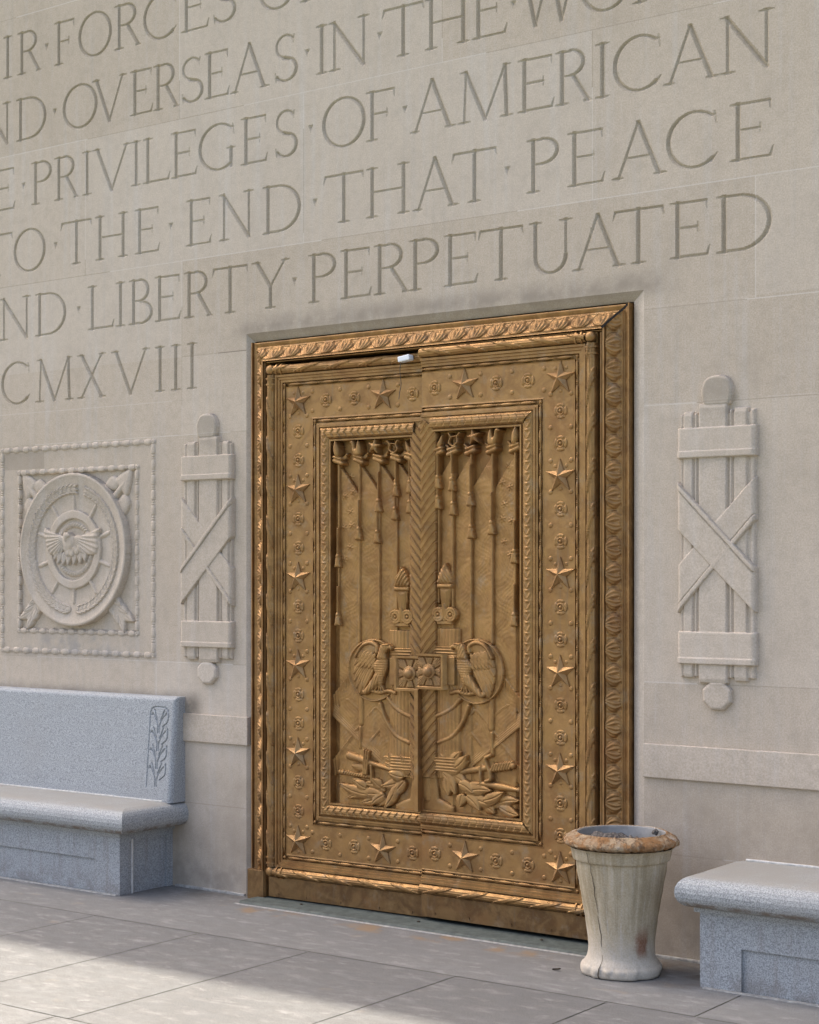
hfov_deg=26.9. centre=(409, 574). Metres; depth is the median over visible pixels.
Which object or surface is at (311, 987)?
pavement
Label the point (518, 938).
door threshold
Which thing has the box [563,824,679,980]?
stone urn
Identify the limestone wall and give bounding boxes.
[0,0,818,963]
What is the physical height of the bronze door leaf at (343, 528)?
2.776 m
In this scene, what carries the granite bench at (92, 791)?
on the pavement
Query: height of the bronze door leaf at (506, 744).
2.780 m
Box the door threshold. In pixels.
[234,896,587,956]
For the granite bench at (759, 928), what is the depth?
6.90 m
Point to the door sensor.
(405, 358)
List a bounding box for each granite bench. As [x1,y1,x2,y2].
[0,686,188,895]
[674,859,818,1006]
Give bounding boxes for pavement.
[0,878,818,1023]
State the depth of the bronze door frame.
7.76 m
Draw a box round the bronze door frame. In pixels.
[248,302,633,897]
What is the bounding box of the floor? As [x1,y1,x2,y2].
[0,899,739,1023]
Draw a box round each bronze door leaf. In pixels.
[266,353,424,916]
[414,331,599,939]
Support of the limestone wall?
on the pavement

